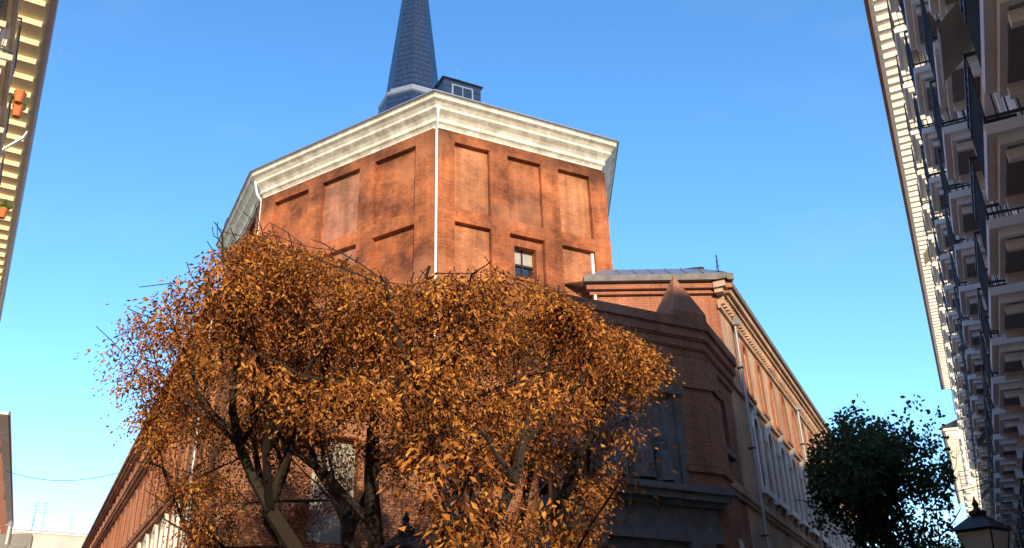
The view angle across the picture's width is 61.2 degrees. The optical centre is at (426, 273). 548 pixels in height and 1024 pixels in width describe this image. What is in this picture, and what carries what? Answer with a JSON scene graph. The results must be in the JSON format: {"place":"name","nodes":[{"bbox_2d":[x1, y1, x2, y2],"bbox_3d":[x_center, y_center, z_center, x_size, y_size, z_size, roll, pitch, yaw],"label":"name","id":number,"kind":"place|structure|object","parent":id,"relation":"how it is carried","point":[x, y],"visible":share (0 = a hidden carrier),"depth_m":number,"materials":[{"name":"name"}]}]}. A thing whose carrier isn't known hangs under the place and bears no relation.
{"place":"outdoors","nodes":[
{"label":"outdoors","id":0,"kind":"place"},
{"bbox_2d":[11,502,87,547],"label":"building","id":1,"kind":"structure","parent":0,"point":[45,539],"depth_m":99.74,"materials":[{"name":"beige paint"}]},
{"bbox_2d":[73,204,687,547],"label":"autumn tree","id":2,"kind":"object","parent":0,"point":[370,317],"depth_m":10.89,"materials":[{"name":"orange plant"}]},
{"bbox_2d":[0,0,966,547],"label":"sky","id":3,"kind":"structure","parent":0,"point":[753,135],"materials":[{"name":"blue"}]},
{"bbox_2d":[582,254,733,341],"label":"wing end wall","id":4,"kind":"structure","parent":0,"point":[645,289],"depth_m":31.39,"materials":[{"name":"orange brick"}]},
{"bbox_2d":[800,394,960,547],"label":"green tree","id":5,"kind":"object","parent":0,"point":[850,445],"depth_m":30.25,"materials":[{"name":"green plant"}]},
{"bbox_2d":[899,532,962,547],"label":"green tree leaves","id":6,"kind":"object","parent":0,"point":[948,545],"depth_m":46.65,"materials":[{"name":"green plant"}]},
{"label":"ground","id":7,"kind":"structure","parent":0,"visible":0},
{"bbox_2d":[0,27,10,119],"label":"building walls","id":8,"kind":"structure","parent":7,"relation":"on","point":[2,35],"depth_m":22.32,"materials":[{"name":"orange paint"}]},
{"bbox_2d":[0,0,21,185],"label":"balcony railings","id":9,"kind":"object","parent":8,"relation":"attached to","point":[14,53],"visible":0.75,"depth_m":19.50,"materials":[{"name":"black metal"}]},
{"bbox_2d":[0,0,58,320],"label":"building trim","id":10,"kind":"structure","parent":8,"relation":"attached to","point":[38,17],"depth_m":25.98,"materials":[{"name":"beige paint"}]},
{"bbox_2d":[0,521,32,547],"bbox_3d":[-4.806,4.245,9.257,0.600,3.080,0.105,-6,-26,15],"label":"building","id":11,"kind":"structure","parent":7,"relation":"on","point":[8,539],"depth_m":9.81,"materials":[{"name":"grey"}]},
{"bbox_2d":[89,302,321,547],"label":"wing walls","id":12,"kind":"structure","parent":7,"relation":"on","point":[189,456],"depth_m":32.70,"materials":[{"name":"orange brick"}]},
{"bbox_2d":[6,471,117,480],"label":"overhead wire","id":13,"kind":"object","parent":12,"relation":"attached to","point":[61,480],"visible":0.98,"depth_m":52.06,"materials":[{"name":"black metal"}]},
{"bbox_2d":[81,290,225,547],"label":"wing trim","id":14,"kind":"structure","parent":12,"relation":"attached to","point":[121,480],"depth_m":36.23,"materials":[{"name":"beige stone"}]},
{"bbox_2d":[380,511,433,547],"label":"street lamp","id":15,"kind":"object","parent":7,"relation":"on","point":[407,538],"visible":0.89,"depth_m":10.82,"materials":[{"name":"black metal"}]},
{"bbox_2d":[198,312,752,547],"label":"church walls","id":16,"kind":"structure","parent":7,"relation":"on","point":[329,537],"depth_m":21.49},
{"bbox_2d":[227,128,612,496],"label":"church drum walls","id":17,"kind":"structure","parent":16,"relation":"on","point":[517,211],"depth_m":35.66,"materials":[{"name":"orange brick"}]},
{"bbox_2d":[254,105,439,335],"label":"church downpipes","id":18,"kind":"object","parent":17,"relation":"attached to","point":[436,190],"visible":0.56,"depth_m":34.33,"materials":[{"name":"white metal"}]},
{"bbox_2d":[378,0,437,113],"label":"church spire","id":19,"kind":"structure","parent":17,"relation":"on","point":[413,72],"depth_m":52.43,"materials":[{"name":"tile"}]},
{"bbox_2d":[216,89,618,257],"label":"cornice","id":20,"kind":"structure","parent":17,"relation":"attached to","point":[417,115],"depth_m":37.42,"materials":[{"name":"white stone"}]},
{"bbox_2d":[432,69,482,101],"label":"dormer window","id":21,"kind":"structure","parent":17,"relation":"on","point":[454,86],"depth_m":43.92,"materials":[{"name":"metal"}]},
{"bbox_2d":[491,289,736,393],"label":"church front cornice","id":22,"kind":"structure","parent":16,"relation":"attached to","point":[685,337],"depth_m":26.55,"materials":[{"name":"brown brick"}]},
{"bbox_2d":[541,276,739,547],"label":"brick wall","id":23,"kind":"structure","parent":16,"relation":"attached to","point":[701,399],"depth_m":25.66,"materials":[{"name":"brown brick"}]},
{"bbox_2d":[553,342,735,547],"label":"church portal","id":24,"kind":"object","parent":16,"relation":"attached to","point":[683,513],"visible":0.55,"depth_m":23.93,"materials":[{"name":"grey stone"}]},
{"bbox_2d":[718,384,744,547],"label":"church side windows","id":25,"kind":"structure","parent":16,"relation":"in","point":[732,455],"depth_m":27.64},
{"bbox_2d":[565,266,856,547],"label":"wing walls","id":26,"kind":"structure","parent":7,"relation":"on","point":[779,538],"depth_m":32.37,"materials":[{"name":"orange brick"}]},
{"bbox_2d":[715,255,719,270],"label":"roof antennas","id":27,"kind":"object","parent":26,"relation":"on","point":[717,265],"visible":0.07,"depth_m":37.26,"materials":[{"name":"black metal"}]},
{"bbox_2d":[712,271,861,547],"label":"wing trim","id":28,"kind":"structure","parent":26,"relation":"attached to","point":[740,317],"depth_m":35.35,"materials":[{"name":"beige stone"}]},
{"bbox_2d":[796,482,991,501],"bbox_3d":[20.063,9.301,36.637,8.491,0.954,0.032,-1,-25,4],"label":"street cable","id":29,"kind":"object","parent":26,"relation":"attached to","point":[913,499],"visible":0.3,"depth_m":36.48,"materials":[{"name":"black metal"}]},
{"bbox_2d":[958,428,981,509],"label":"building","id":30,"kind":"structure","parent":7,"relation":"on","point":[974,483],"depth_m":55.73,"materials":[{"name":"white paint"}]},
{"bbox_2d":[940,419,975,516],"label":"building trim","id":31,"kind":"structure","parent":30,"relation":"attached to","point":[953,442],"depth_m":60.15,"materials":[{"name":"white paint"}]},
{"bbox_2d":[958,470,971,517],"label":"building railings","id":32,"kind":"object","parent":30,"relation":"attached to","point":[963,485],"visible":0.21,"depth_m":59.14,"materials":[{"name":"black metal"}]},
{"bbox_2d":[925,93,1023,529],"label":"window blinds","id":33,"kind":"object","parent":7,"relation":"on","point":[1010,104],"depth_m":13.50,"materials":[{"name":"painted plaster"},{"name":"glass"}]},
{"bbox_2d":[864,0,1023,547],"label":"building trim","id":34,"kind":"structure","parent":33,"relation":"attached to","point":[1000,75],"depth_m":18.41,"materials":[{"name":"white paint"}]},
{"bbox_2d":[886,0,1023,547],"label":"building railings","id":35,"kind":"object","parent":34,"relation":"on","point":[975,118],"visible":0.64,"depth_m":16.95,"materials":[{"name":"black metal"}]},
{"bbox_2d":[950,497,1014,547],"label":"street lamp","id":36,"kind":"object","parent":7,"relation":"on","point":[978,528],"visible":1,"depth_m":12.59,"materials":[{"name":"black metal"}]},
{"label":"building walls","id":37,"kind":"object","parent":7,"relation":"on","visible":0},
{"bbox_2d":[0,411,13,533],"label":"building trim","id":38,"kind":"structure","parent":37,"relation":"attached to","point":[6,503],"depth_m":62.62,"materials":[{"name":"brown brick"}]}
]}

